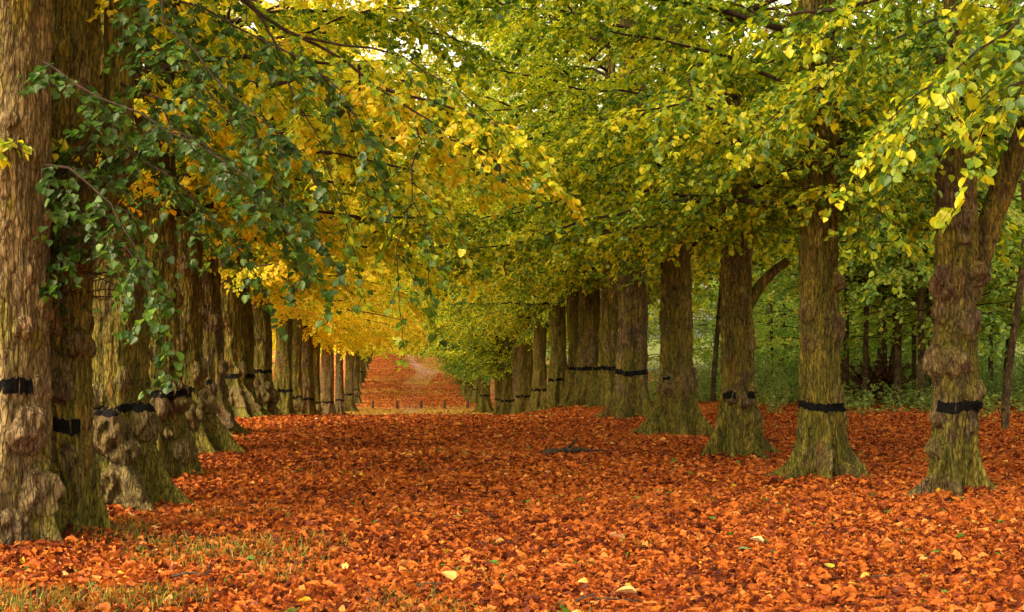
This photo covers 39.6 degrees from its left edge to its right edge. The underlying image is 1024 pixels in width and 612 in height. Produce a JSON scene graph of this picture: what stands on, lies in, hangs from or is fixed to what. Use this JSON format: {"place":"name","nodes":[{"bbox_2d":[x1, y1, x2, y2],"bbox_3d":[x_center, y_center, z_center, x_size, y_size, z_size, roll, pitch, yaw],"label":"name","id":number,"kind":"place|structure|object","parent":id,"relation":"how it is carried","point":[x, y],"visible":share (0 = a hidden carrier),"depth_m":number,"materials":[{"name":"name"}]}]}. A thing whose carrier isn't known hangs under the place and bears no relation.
{"place":"outdoors","nodes":[
{"label":"outdoors","id":0,"kind":"place"},
{"bbox_2d":[0,418,763,611],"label":"grass","id":1,"kind":"structure","parent":0,"point":[60,600],"depth_m":10.77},
{"bbox_2d":[409,355,430,373],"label":"path","id":2,"kind":"structure","parent":0,"point":[417,365],"depth_m":158.52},
{"bbox_2d":[2,338,1023,611],"bbox_3d":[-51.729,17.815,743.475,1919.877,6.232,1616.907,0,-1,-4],"label":"ground","id":3,"kind":"structure","parent":0,"point":[420,382],"depth_m":12.65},
{"bbox_2d":[0,0,353,548],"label":"lime tree","id":4,"kind":"object","parent":3,"relation":"on","point":[32,489],"visible":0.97,"depth_m":12.10,"materials":[{"name":"green plant"}]},
{"bbox_2d":[34,0,397,533],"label":"lime tree","id":5,"kind":"object","parent":3,"relation":"on","point":[79,43],"visible":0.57,"depth_m":12.88,"materials":[{"name":"green plant"}]},
{"bbox_2d":[0,0,587,515],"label":"lime tree","id":6,"kind":"object","parent":3,"relation":"on","point":[128,428],"visible":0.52,"depth_m":14.66,"materials":[{"name":"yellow plant"}]},
{"bbox_2d":[198,0,467,414],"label":"lime tree","id":7,"kind":"object","parent":3,"relation":"on","point":[267,394],"visible":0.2,"depth_m":37.38,"materials":[{"name":"yellow plant"}]},
{"bbox_2d":[178,0,494,435],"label":"lime tree","id":8,"kind":"object","parent":3,"relation":"on","point":[212,347],"visible":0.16,"depth_m":25.11,"materials":[{"name":"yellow plant"}]},
{"bbox_2d":[174,0,509,452],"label":"lime tree","id":9,"kind":"object","parent":3,"relation":"on","point":[207,428],"visible":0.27,"depth_m":21.73,"materials":[{"name":"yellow plant"}]},
{"bbox_2d":[231,0,462,414],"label":"lime tree","id":10,"kind":"object","parent":3,"relation":"on","point":[296,368],"visible":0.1,"depth_m":50.42,"materials":[{"name":"yellow plant"}]},
{"bbox_2d":[247,0,446,414],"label":"lime tree","id":11,"kind":"object","parent":3,"relation":"on","point":[308,389],"visible":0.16,"depth_m":55.31,"materials":[{"name":"yellow plant"}]},
{"bbox_2d":[272,139,424,403],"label":"lime tree","id":12,"kind":"object","parent":3,"relation":"on","point":[357,399],"visible":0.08,"depth_m":96.20,"materials":[{"name":"yellow plant"}]},
{"bbox_2d":[253,0,444,413],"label":"lime tree","id":13,"kind":"object","parent":3,"relation":"on","point":[340,405],"visible":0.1,"depth_m":75.26,"materials":[{"name":"yellow plant"}]},
{"bbox_2d":[226,0,479,414],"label":"lime tree","id":14,"kind":"object","parent":3,"relation":"on","point":[282,383],"visible":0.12,"depth_m":43.34,"materials":[{"name":"yellow plant"}]},
{"bbox_2d":[219,9,491,414],"bbox_3d":[-6.114,-7.060,34.110,11.517,20.169,10.549,0,-1,-26],"label":"lime tree","id":15,"kind":"object","parent":3,"relation":"on","point":[248,343],"visible":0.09,"depth_m":33.91,"materials":[{"name":"yellow plant"}]},
{"bbox_2d":[217,0,495,418],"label":"lime tree","id":16,"kind":"object","parent":3,"relation":"on","point":[242,402],"visible":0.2,"depth_m":32.58,"materials":[{"name":"yellow plant"}]},
{"bbox_2d":[262,0,451,413],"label":"lime tree","id":17,"kind":"object","parent":3,"relation":"on","point":[316,363],"visible":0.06,"depth_m":61.27,"materials":[{"name":"yellow plant"}]},
{"bbox_2d":[272,0,456,414],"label":"lime tree","id":18,"kind":"object","parent":3,"relation":"on","point":[327,383],"visible":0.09,"depth_m":65.27,"materials":[{"name":"yellow plant"}]},
{"bbox_2d":[96,0,635,477],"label":"lime tree","id":19,"kind":"object","parent":3,"relation":"on","point":[178,450],"visible":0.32,"depth_m":17.98,"materials":[{"name":"green plant"}]},
{"bbox_2d":[315,40,443,410],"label":"lime tree","id":20,"kind":"object","parent":3,"relation":"on","point":[348,387],"visible":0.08,"depth_m":85.25,"materials":[{"name":"yellow plant"}]},
{"bbox_2d":[358,153,404,394],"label":"lime tree","id":21,"kind":"object","parent":3,"relation":"on","point":[376,352],"depth_m":112.07,"materials":[{"name":"brown plant"}]},
{"bbox_2d":[359,211,421,388],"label":"lime tree","id":22,"kind":"object","parent":3,"relation":"on","point":[360,385],"visible":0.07,"depth_m":118.48,"materials":[{"name":"brown plant"}]},
{"bbox_2d":[360,179,425,382],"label":"lime tree","id":23,"kind":"object","parent":3,"relation":"on","point":[362,373],"visible":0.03,"depth_m":125.08,"materials":[{"name":"brown plant"}]},
{"bbox_2d":[350,353,493,414],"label":"fallen leaves","id":24,"kind":"object","parent":3,"relation":"on","point":[405,402],"visible":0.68,"depth_m":115.72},
{"bbox_2d":[417,240,461,384],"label":"lime tree","id":25,"kind":"object","parent":3,"relation":"on","point":[457,381],"depth_m":123.31,"materials":[{"name":"green plant"}]},
{"bbox_2d":[412,138,471,390],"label":"lime tree","id":26,"kind":"object","parent":3,"relation":"on","point":[460,388],"visible":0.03,"depth_m":116.36,"materials":[{"name":"green plant"}]},
{"bbox_2d":[440,571,456,579],"bbox_3d":[-0.492,2.016,10.696,0.133,0.064,0.130,35,21,35],"label":"fallen leaf","id":27,"kind":"object","parent":3,"relation":"on","point":[450,575],"visible":0.9,"depth_m":10.71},
{"bbox_2d":[395,88,508,399],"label":"lime tree","id":28,"kind":"object","parent":3,"relation":"on","point":[469,393],"visible":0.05,"depth_m":103.55,"materials":[{"name":"green plant"}]},
{"bbox_2d":[413,97,498,396],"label":"lime tree","id":29,"kind":"object","parent":3,"relation":"on","point":[464,391],"visible":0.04,"depth_m":110.11,"materials":[{"name":"green plant"}]},
{"bbox_2d":[392,70,546,403],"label":"lime tree","id":30,"kind":"object","parent":3,"relation":"on","point":[474,398],"visible":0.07,"depth_m":97.01,"materials":[{"name":"green plant"}]},
{"bbox_2d":[406,39,547,407],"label":"lime tree","id":31,"kind":"object","parent":3,"relation":"on","point":[459,361],"visible":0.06,"depth_m":90.34,"materials":[{"name":"green plant"}]},
{"bbox_2d":[390,29,567,412],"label":"lime tree","id":32,"kind":"object","parent":3,"relation":"on","point":[484,405],"visible":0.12,"depth_m":83.77,"materials":[{"name":"green plant"}]},
{"bbox_2d":[410,3,549,413],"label":"lime tree","id":33,"kind":"object","parent":3,"relation":"on","point":[498,379],"visible":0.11,"depth_m":76.86,"materials":[{"name":"green plant"}]},
{"bbox_2d":[375,0,602,413],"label":"lime tree","id":34,"kind":"object","parent":3,"relation":"on","point":[524,371],"visible":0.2,"depth_m":57.85,"materials":[{"name":"green plant"}]},
{"bbox_2d":[380,5,601,413],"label":"lime tree","id":35,"kind":"object","parent":3,"relation":"on","point":[505,365],"visible":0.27,"depth_m":69.89,"materials":[{"name":"green plant"}]},
{"bbox_2d":[404,2,618,413],"bbox_3d":[-0.040,-6.728,64.376,12.499,24.658,10.813,-1,-1,28],"label":"lime tree","id":36,"kind":"object","parent":3,"relation":"on","point":[458,332],"visible":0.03,"depth_m":63.98,"materials":[{"name":"green plant"}]},
{"bbox_2d":[0,389,1023,611],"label":"fallen leaves","id":37,"kind":"object","parent":3,"relation":"on","point":[454,502],"depth_m":13.48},
{"bbox_2d":[172,560,211,576],"bbox_3d":[-2.407,1.975,10.701,0.306,0.137,0.026,0,-1,0],"label":"twig","id":38,"kind":"object","parent":37,"relation":"on","point":[181,573],"visible":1,"depth_m":10.70,"materials":[{"name":"brown wood"}]},
{"bbox_2d":[416,582,444,585],"bbox_3d":[-0.591,2.014,10.301,0.214,0.030,0.019,0,-1,0],"label":"twig","id":39,"kind":"object","parent":37,"relation":"on","point":[430,583],"visible":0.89,"depth_m":10.30,"materials":[{"name":"brown wood"}]},
{"bbox_2d":[574,593,642,601],"bbox_3d":[0.659,1.989,9.698,0.468,0.064,0.022,0,-1,1],"label":"twig","id":40,"kind":"object","parent":37,"relation":"on","point":[582,598],"visible":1,"depth_m":9.70,"materials":[{"name":"brown wood"}]},
{"bbox_2d":[869,575,900,576],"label":"twig","id":41,"kind":"object","parent":37,"relation":"on","point":[882,575],"visible":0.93,"depth_m":10.55,"materials":[{"name":"brown wood"}]},
{"bbox_2d":[384,0,703,410],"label":"lime tree","id":42,"kind":"object","parent":3,"relation":"on","point":[557,311],"visible":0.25,"depth_m":45.97,"materials":[{"name":"green plant"}]},
{"bbox_2d":[400,0,715,411],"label":"lime tree","id":43,"kind":"object","parent":3,"relation":"on","point":[539,376],"visible":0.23,"depth_m":52.00,"materials":[{"name":"green plant"}]},
{"bbox_2d":[360,0,791,407],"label":"lime tree","id":44,"kind":"object","parent":3,"relation":"on","point":[584,386],"visible":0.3,"depth_m":37.51,"materials":[{"name":"green plant"}]},
{"bbox_2d":[400,0,767,406],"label":"lime tree","id":45,"kind":"object","parent":3,"relation":"on","point":[572,300],"visible":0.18,"depth_m":40.29,"materials":[{"name":"green plant"}]},
{"bbox_2d":[609,531,623,539],"bbox_3d":[0.918,2.019,12.557,0.133,0.074,0.130,38,-18,-23],"label":"fallen leaf","id":46,"kind":"object","parent":3,"relation":"on","point":[615,534],"visible":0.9,"depth_m":12.53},
{"bbox_2d":[616,585,636,593],"bbox_3d":[0.825,1.993,9.950,0.150,0.055,0.146,1,-1,-44],"label":"fallen leaf","id":47,"kind":"object","parent":3,"relation":"on","point":[627,589],"visible":1,"depth_m":9.94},
{"bbox_2d":[392,0,871,420],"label":"lime tree","id":48,"kind":"object","parent":3,"relation":"on","point":[630,397],"visible":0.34,"depth_m":30.75,"materials":[{"name":"green plant"}]},
{"bbox_2d":[404,4,864,408],"bbox_3d":[3.063,-7.623,34.767,11.420,21.026,10.409,0,-1,18],"label":"lime tree","id":49,"kind":"object","parent":3,"relation":"on","point":[608,330],"visible":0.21,"depth_m":34.89,"materials":[{"name":"green plant"}]},
{"bbox_2d":[566,317,720,364],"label":"young woodland tree","id":50,"kind":"object","parent":3,"relation":"on","point":[694,345],"visible":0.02,"depth_m":69.81,"materials":[{"name":"green plant"}]},
{"bbox_2d":[600,0,759,331],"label":"young woodland tree","id":51,"kind":"object","parent":3,"relation":"on","point":[712,35],"depth_m":72.78,"materials":[{"name":"green plant"}]},
{"bbox_2d":[647,287,720,355],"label":"young woodland tree","id":52,"kind":"object","parent":3,"relation":"on","point":[654,343],"visible":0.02,"depth_m":74.92,"materials":[{"name":"green plant"}]},
{"bbox_2d":[379,0,1015,435],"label":"lime tree","id":53,"kind":"object","parent":3,"relation":"on","point":[675,408],"visible":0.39,"depth_m":25.89,"materials":[{"name":"green plant"}]},
{"bbox_2d":[618,0,794,337],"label":"young woodland tree","id":54,"kind":"object","parent":3,"relation":"on","point":[714,278],"visible":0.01,"depth_m":70.17,"materials":[{"name":"green plant"}]},
{"bbox_2d":[391,0,1023,481],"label":"lime tree","id":55,"kind":"object","parent":3,"relation":"on","point":[821,448],"visible":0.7,"depth_m":17.91,"materials":[{"name":"green plant"}]},
{"bbox_2d":[686,0,1023,157],"bbox_3d":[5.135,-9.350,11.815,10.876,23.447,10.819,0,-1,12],"label":"branch","id":56,"kind":"object","parent":55,"relation":"attached to","point":[872,25],"visible":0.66,"depth_m":12.85,"materials":[{"name":"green plant"}]},
{"bbox_2d":[647,262,768,367],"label":"young woodland tree","id":57,"kind":"object","parent":3,"relation":"on","point":[701,326],"visible":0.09,"depth_m":51.87,"materials":[{"name":"green plant"}]},
{"bbox_2d":[618,92,798,401],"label":"young woodland tree","id":58,"kind":"object","parent":3,"relation":"on","point":[714,362],"depth_m":37.53,"materials":[{"name":"green plant"}]},
{"bbox_2d":[647,188,794,374],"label":"young woodland tree","id":59,"kind":"object","parent":3,"relation":"on","point":[700,325],"visible":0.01,"depth_m":66.74,"materials":[{"name":"green plant"}]},
{"bbox_2d":[648,267,798,373],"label":"young woodland tree","id":60,"kind":"object","parent":3,"relation":"on","point":[701,330],"visible":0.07,"depth_m":53.04,"materials":[{"name":"green plant"}]},
{"bbox_2d":[471,0,1017,459],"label":"lime tree","id":61,"kind":"object","parent":3,"relation":"on","point":[739,426],"visible":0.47,"depth_m":21.17,"materials":[{"name":"green plant"}]},
{"bbox_2d":[692,259,798,373],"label":"young woodland tree","id":62,"kind":"object","parent":3,"relation":"on","point":[709,333],"visible":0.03,"depth_m":61.45,"materials":[{"name":"green plant"}]},
{"bbox_2d":[695,233,796,355],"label":"young woodland tree","id":63,"kind":"object","parent":3,"relation":"on","point":[710,341],"visible":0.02,"depth_m":71.53,"materials":[{"name":"green plant"}]},
{"bbox_2d":[713,15,799,356],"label":"young woodland tree","id":64,"kind":"object","parent":3,"relation":"on","point":[757,178],"visible":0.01,"depth_m":74.36,"materials":[{"name":"green plant"}]},
{"bbox_2d":[750,536,763,542],"bbox_3d":[2.115,2.013,12.300,0.122,0.053,0.120,21,5,16],"label":"fallen leaf","id":65,"kind":"object","parent":3,"relation":"on","point":[758,538],"visible":1,"depth_m":12.30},
{"bbox_2d":[693,188,870,376],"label":"young woodland tree","id":66,"kind":"object","parent":3,"relation":"on","point":[765,334],"visible":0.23,"depth_m":48.71,"materials":[{"name":"green plant"}]},
{"bbox_2d":[694,66,888,368],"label":"young woodland tree","id":67,"kind":"object","parent":3,"relation":"on","point":[783,324],"visible":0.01,"depth_m":53.96,"materials":[{"name":"green plant"}]},
{"bbox_2d":[718,258,876,365],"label":"young woodland tree","id":68,"kind":"object","parent":3,"relation":"on","point":[783,309],"visible":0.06,"depth_m":51.05,"materials":[{"name":"green plant"}]},
{"bbox_2d":[700,36,908,354],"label":"young woodland tree","id":69,"kind":"object","parent":3,"relation":"on","point":[765,314],"visible":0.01,"depth_m":65.40,"materials":[{"name":"green plant"}]},
{"bbox_2d":[757,243,873,370],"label":"young woodland tree","id":70,"kind":"object","parent":3,"relation":"on","point":[793,320],"visible":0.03,"depth_m":57.54,"materials":[{"name":"green plant"}]},
{"bbox_2d":[753,263,888,364],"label":"young woodland tree","id":71,"kind":"object","parent":3,"relation":"on","point":[754,313],"visible":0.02,"depth_m":53.74,"materials":[{"name":"green plant"}]},
{"bbox_2d":[752,181,891,369],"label":"young woodland tree","id":72,"kind":"object","parent":3,"relation":"on","point":[780,339],"visible":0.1,"depth_m":46.39,"materials":[{"name":"green plant"}]},
{"bbox_2d":[756,219,892,385],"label":"young woodland tree","id":73,"kind":"object","parent":3,"relation":"on","point":[791,295],"visible":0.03,"depth_m":41.24,"materials":[{"name":"green plant"}]},
{"bbox_2d":[754,221,916,370],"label":"young woodland tree","id":74,"kind":"object","parent":3,"relation":"on","point":[871,325],"visible":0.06,"depth_m":46.98,"materials":[{"name":"green plant"}]},
{"bbox_2d":[648,344,1023,420],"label":"undergrowth","id":75,"kind":"object","parent":3,"relation":"on","point":[776,382],"depth_m":38.97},
{"bbox_2d":[752,125,932,403],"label":"young woodland tree","id":76,"kind":"object","parent":3,"relation":"on","point":[846,359],"visible":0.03,"depth_m":36.65,"materials":[{"name":"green plant"}]},
{"bbox_2d":[716,0,1023,496],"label":"lime tree","id":77,"kind":"object","parent":3,"relation":"on","point":[947,102],"visible":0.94,"depth_m":15.09,"materials":[{"name":"green plant"}]},
{"bbox_2d":[753,2,998,359],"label":"young woodland tree","id":78,"kind":"object","parent":3,"relation":"on","point":[848,51],"depth_m":67.28,"materials":[{"name":"green plant"}]},
{"bbox_2d":[840,348,916,399],"bbox_3d":[9.203,1.754,36.422,2.255,1.426,2.142,-1,-1,28],"label":"dead bush","id":79,"kind":"object","parent":3,"relation":"on","point":[880,376],"visible":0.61,"depth_m":36.23,"materials":[{"name":"brown plant"}]},
{"bbox_2d":[764,35,995,402],"bbox_3d":[8.731,-2.169,35.633,6.255,9.804,6.579,0,-1,-19],"label":"young woodland tree","id":80,"kind":"object","parent":3,"relation":"on","point":[865,340],"visible":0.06,"depth_m":35.66,"materials":[{"name":"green plant"}]},
{"bbox_2d":[764,271,995,370],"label":"young woodland tree","id":81,"kind":"object","parent":3,"relation":"on","point":[851,333],"visible":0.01,"depth_m":44.65,"materials":[{"name":"green plant"}]},
{"bbox_2d":[752,6,1023,403],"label":"young woodland tree","id":82,"kind":"object","parent":3,"relation":"on","point":[873,307],"visible":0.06,"depth_m":37.64,"materials":[{"name":"green plant"}]},
{"bbox_2d":[773,37,1010,404],"bbox_3d":[9.607,-2.242,35.596,6.184,10.004,5.979,0,-1,-12],"label":"young woodland tree","id":83,"kind":"object","parent":3,"relation":"on","point":[907,328],"visible":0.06,"depth_m":35.41,"materials":[{"name":"green plant"}]},
{"bbox_2d":[778,63,1011,400],"bbox_3d":[10.324,-2.052,38.732,5.869,9.803,6.844,0,-1,-25],"label":"young woodland tree","id":84,"kind":"object","parent":3,"relation":"on","point":[854,262],"visible":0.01,"depth_m":38.76,"materials":[{"name":"green plant"}]},
{"bbox_2d":[774,2,1020,405],"bbox_3d":[10.865,-2.730,35.773,6.812,11.018,6.586,-1,-1,30],"label":"young woodland tree","id":85,"kind":"object","parent":3,"relation":"on","point":[986,343],"visible":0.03,"depth_m":34.74,"materials":[{"name":"green plant"}]},
{"bbox_2d":[782,2,1016,405],"bbox_3d":[9.539,-3.193,34.964,7.978,11.888,7.584,0,-1,26],"label":"young woodland tree","id":86,"kind":"object","parent":3,"relation":"on","point":[897,361],"visible":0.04,"depth_m":35.07,"materials":[{"name":"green plant"}]},
{"bbox_2d":[789,3,1023,347],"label":"young woodland tree","id":87,"kind":"object","parent":3,"relation":"on","point":[997,320],"visible":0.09,"depth_m":34.14,"materials":[{"name":"green plant"}]},
{"bbox_2d":[798,2,1023,344],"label":"young woodland tree","id":88,"kind":"object","parent":3,"relation":"on","point":[923,269],"visible":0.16,"depth_m":33.51,"materials":[{"name":"green plant"}]},
{"bbox_2d":[838,1,1020,408],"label":"young woodland tree","id":89,"kind":"object","parent":3,"relation":"on","point":[920,335],"visible":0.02,"depth_m":34.09,"materials":[{"name":"green plant"}]},
{"bbox_2d":[844,152,1015,396],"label":"young woodland tree","id":90,"kind":"object","parent":3,"relation":"on","point":[913,367],"visible":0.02,"depth_m":40.89,"materials":[{"name":"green plant"}]},
{"bbox_2d":[838,0,1023,428],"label":"young woodland tree","id":91,"kind":"object","parent":3,"relation":"on","point":[1006,395],"visible":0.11,"depth_m":26.68,"materials":[{"name":"green plant"}]},
{"bbox_2d":[839,134,1023,357],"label":"young woodland tree","id":92,"kind":"object","parent":3,"relation":"on","point":[995,306],"visible":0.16,"depth_m":34.61,"materials":[{"name":"green plant"}]},
{"bbox_2d":[840,266,1022,363],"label":"young woodland tree","id":93,"kind":"object","parent":3,"relation":"on","point":[879,346],"visible":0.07,"depth_m":42.51,"materials":[{"name":"green plant"}]},
{"bbox_2d":[840,80,1023,353],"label":"young woodland tree","id":94,"kind":"object","parent":3,"relation":"on","point":[1007,291],"visible":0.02,"depth_m":38.27,"materials":[{"name":"green plant"}]},
{"bbox_2d":[840,221,1023,333],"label":"young woodland tree","id":95,"kind":"object","parent":3,"relation":"on","point":[909,326],"depth_m":47.20,"materials":[{"name":"green plant"}]},
{"bbox_2d":[870,302,993,353],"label":"young woodland tree","id":96,"kind":"object","parent":3,"relation":"on","point":[909,320],"visible":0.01,"depth_m":51.97,"materials":[{"name":"green plant"}]},
{"bbox_2d":[842,225,1023,394],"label":"young woodland tree","id":97,"kind":"object","parent":3,"relation":"on","point":[908,342],"visible":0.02,"depth_m":40.59,"materials":[{"name":"green plant"}]},
{"bbox_2d":[848,45,1020,299],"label":"young woodland tree","id":98,"kind":"object","parent":3,"relation":"on","point":[926,279],"visible":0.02,"depth_m":33.78,"materials":[{"name":"green plant"}]},
{"bbox_2d":[853,5,1023,392],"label":"young woodland tree","id":99,"kind":"object","parent":3,"relation":"on","point":[990,363],"depth_m":44.29,"materials":[{"name":"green plant"}]},
{"bbox_2d":[859,287,1023,358],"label":"young woodland tree","id":100,"kind":"object","parent":3,"relation":"on","point":[911,344],"visible":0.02,"depth_m":53.69,"materials":[{"name":"green plant"}]},
{"bbox_2d":[862,299,1023,376],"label":"young woodland tree","id":101,"kind":"object","parent":3,"relation":"on","point":[995,357],"visible":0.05,"depth_m":47.09,"materials":[{"name":"green plant"}]},
{"bbox_2d":[903,0,1021,393],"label":"young woodland tree","id":102,"kind":"object","parent":3,"relation":"on","point":[1007,339],"depth_m":39.70,"materials":[{"name":"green plant"}]},
{"bbox_2d":[926,97,1023,342],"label":"young woodland tree","id":103,"kind":"object","parent":3,"relation":"on","point":[1007,321],"visible":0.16,"depth_m":35.87,"materials":[{"name":"green plant"}]},
{"bbox_2d":[979,156,1023,314],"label":"young woodland tree","id":104,"kind":"object","parent":3,"relation":"on","point":[1008,297],"visible":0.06,"depth_m":36.29,"materials":[{"name":"green plant"}]},
{"bbox_2d":[986,265,1023,378],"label":"young woodland tree","id":105,"kind":"object","parent":3,"relation":"on","point":[996,338],"visible":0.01,"depth_m":55.85,"materials":[{"name":"green plant"}]},
{"bbox_2d":[143,0,1023,337],"label":"sky","id":106,"kind":"structure","parent":0,"point":[352,2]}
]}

